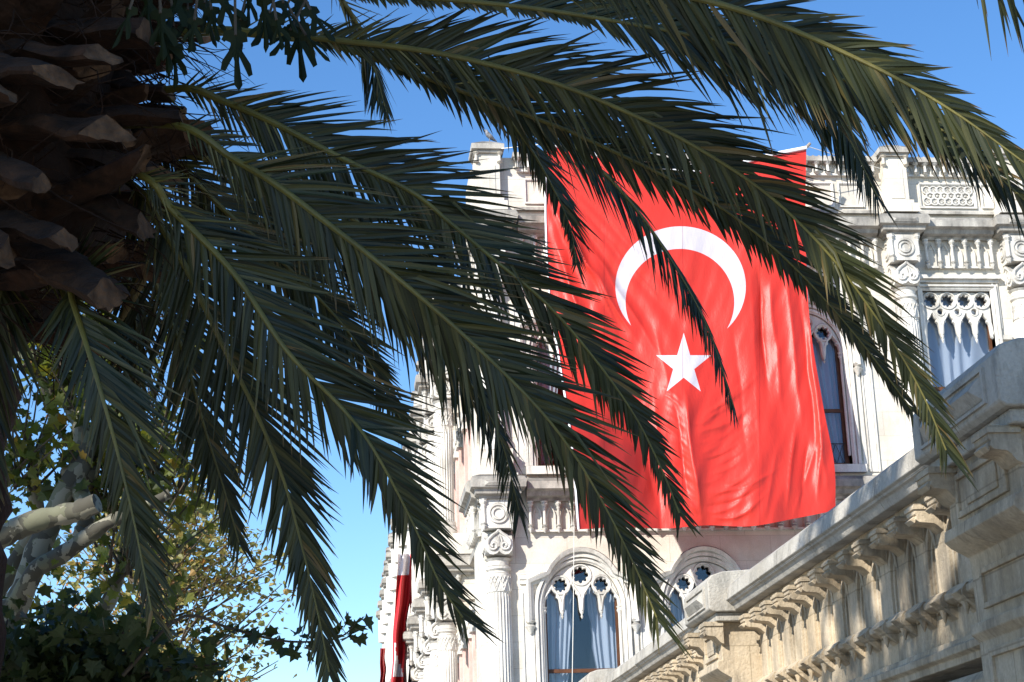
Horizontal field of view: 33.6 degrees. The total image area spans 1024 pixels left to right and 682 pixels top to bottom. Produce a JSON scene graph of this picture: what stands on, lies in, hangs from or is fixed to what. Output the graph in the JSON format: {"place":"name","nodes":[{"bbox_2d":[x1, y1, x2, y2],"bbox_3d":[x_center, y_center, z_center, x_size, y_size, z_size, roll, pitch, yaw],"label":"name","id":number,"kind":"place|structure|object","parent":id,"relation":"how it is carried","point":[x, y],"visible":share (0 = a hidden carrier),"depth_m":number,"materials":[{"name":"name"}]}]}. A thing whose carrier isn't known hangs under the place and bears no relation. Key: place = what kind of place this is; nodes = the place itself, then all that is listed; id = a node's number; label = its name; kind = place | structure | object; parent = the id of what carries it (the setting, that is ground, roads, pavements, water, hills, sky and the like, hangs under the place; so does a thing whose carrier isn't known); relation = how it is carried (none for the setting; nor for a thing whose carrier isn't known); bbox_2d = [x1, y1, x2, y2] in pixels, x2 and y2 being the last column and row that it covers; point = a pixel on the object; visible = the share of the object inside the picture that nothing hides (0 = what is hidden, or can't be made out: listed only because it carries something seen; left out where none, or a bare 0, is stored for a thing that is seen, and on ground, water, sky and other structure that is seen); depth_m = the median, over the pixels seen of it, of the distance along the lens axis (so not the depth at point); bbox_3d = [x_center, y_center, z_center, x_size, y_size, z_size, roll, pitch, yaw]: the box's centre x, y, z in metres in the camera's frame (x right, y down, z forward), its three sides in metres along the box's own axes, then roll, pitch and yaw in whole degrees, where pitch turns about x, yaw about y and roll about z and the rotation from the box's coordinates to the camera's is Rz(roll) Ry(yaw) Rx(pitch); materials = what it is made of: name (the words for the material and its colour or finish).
{"place":"outdoors","nodes":[
{"label":"outdoors","id":0,"kind":"place"},
{"bbox_2d":[4,0,1023,681],"label":"sky","id":1,"kind":"structure","parent":0,"point":[949,33],"materials":[{"name":"blue"}]},
{"bbox_2d":[376,141,1023,681],"bbox_3d":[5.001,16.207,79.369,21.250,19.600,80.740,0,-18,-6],"label":"palace","id":2,"kind":"structure","parent":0,"point":[948,253],"depth_m":43.04,"materials":[{"name":"stone"}]},
{"bbox_2d":[380,648,385,681],"bbox_3d":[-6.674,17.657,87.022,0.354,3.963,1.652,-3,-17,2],"label":"hanging flag","id":3,"kind":"object","parent":2,"relation":"attached to","point":[382,666],"visible":1,"depth_m":87.44,"materials":[{"name":"red fabric"}]},
{"bbox_2d":[391,554,410,681],"bbox_3d":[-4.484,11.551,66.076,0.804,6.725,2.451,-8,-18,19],"label":"hanging flag","id":4,"kind":"object","parent":2,"relation":"hanging from","point":[402,600],"visible":0.98,"depth_m":66.36,"materials":[{"name":"red fabric"}]},
{"bbox_2d":[408,577,411,681],"bbox_3d":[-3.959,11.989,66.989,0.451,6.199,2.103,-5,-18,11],"label":"banner","id":5,"kind":"object","parent":2,"relation":"attached to","point":[409,679],"visible":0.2,"depth_m":66.88,"materials":[{"name":"red fabric"}]},
{"bbox_2d":[484,130,496,141],"bbox_3d":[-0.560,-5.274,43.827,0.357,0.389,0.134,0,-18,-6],"label":"bird","id":6,"kind":"object","parent":2,"relation":"on","point":[489,136],"visible":0.84,"depth_m":43.79},
{"bbox_2d":[518,306,570,474],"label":"window","id":7,"kind":"structure","parent":2,"relation":"in","point":[540,469],"depth_m":41.67,"materials":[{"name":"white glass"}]},
{"bbox_2d":[526,547,640,681],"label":"window","id":8,"kind":"structure","parent":2,"relation":"in","point":[595,630],"depth_m":40.54,"materials":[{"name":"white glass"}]},
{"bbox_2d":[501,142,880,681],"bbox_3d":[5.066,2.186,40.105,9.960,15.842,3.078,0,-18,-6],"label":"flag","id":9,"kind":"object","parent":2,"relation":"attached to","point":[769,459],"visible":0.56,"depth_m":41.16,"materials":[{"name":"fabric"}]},
{"bbox_2d":[652,545,741,638],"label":"window","id":10,"kind":"structure","parent":2,"relation":"in","point":[692,575],"depth_m":40.92,"materials":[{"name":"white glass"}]},
{"bbox_2d":[808,298,867,472],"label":"window","id":11,"kind":"structure","parent":2,"relation":"in","point":[828,354],"depth_m":42.85,"materials":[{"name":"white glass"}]},
{"bbox_2d":[916,274,1002,391],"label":"window","id":12,"kind":"structure","parent":2,"relation":"in","point":[959,330],"depth_m":43.75,"materials":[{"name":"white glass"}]},
{"bbox_2d":[579,338,1023,681],"bbox_3d":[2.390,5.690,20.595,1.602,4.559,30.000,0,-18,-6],"label":"gallery wall","id":13,"kind":"structure","parent":0,"point":[908,566],"depth_m":12.70,"materials":[{"name":"stone"}]},
{"label":"ground","id":14,"kind":"structure","parent":0,"visible":0},
{"bbox_2d":[0,285,246,681],"bbox_3d":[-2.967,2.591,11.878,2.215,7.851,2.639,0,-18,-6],"label":"plane tree","id":15,"kind":"object","parent":14,"relation":"on","point":[73,494],"visible":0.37,"depth_m":11.99,"materials":[{"name":"green plant"}]},
{"bbox_2d":[5,445,296,681],"bbox_3d":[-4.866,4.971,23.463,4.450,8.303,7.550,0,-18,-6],"label":"plane tree","id":16,"kind":"object","parent":14,"relation":"on","point":[196,574],"visible":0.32,"depth_m":23.15,"materials":[{"name":"green plant"}]},
{"bbox_2d":[0,583,373,681],"bbox_3d":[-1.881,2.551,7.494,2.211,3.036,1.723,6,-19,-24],"label":"leafy tree","id":17,"kind":"object","parent":14,"relation":"on","point":[84,647],"visible":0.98,"depth_m":7.59,"materials":[{"name":"green plant"}]},
{"bbox_2d":[0,0,1023,681],"bbox_3d":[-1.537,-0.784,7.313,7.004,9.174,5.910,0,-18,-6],"label":"palm tree","id":18,"kind":"object","parent":14,"relation":"on","point":[88,138],"visible":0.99,"depth_m":6.60,"materials":[{"name":"green plant"}]},
{"bbox_2d":[112,0,335,89],"bbox_3d":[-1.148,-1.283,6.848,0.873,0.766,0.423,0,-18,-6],"label":"climbing plant","id":19,"kind":"object","parent":18,"relation":"attached to","point":[165,34],"visible":1,"depth_m":6.79,"materials":[{"name":"green plant"}]}
]}

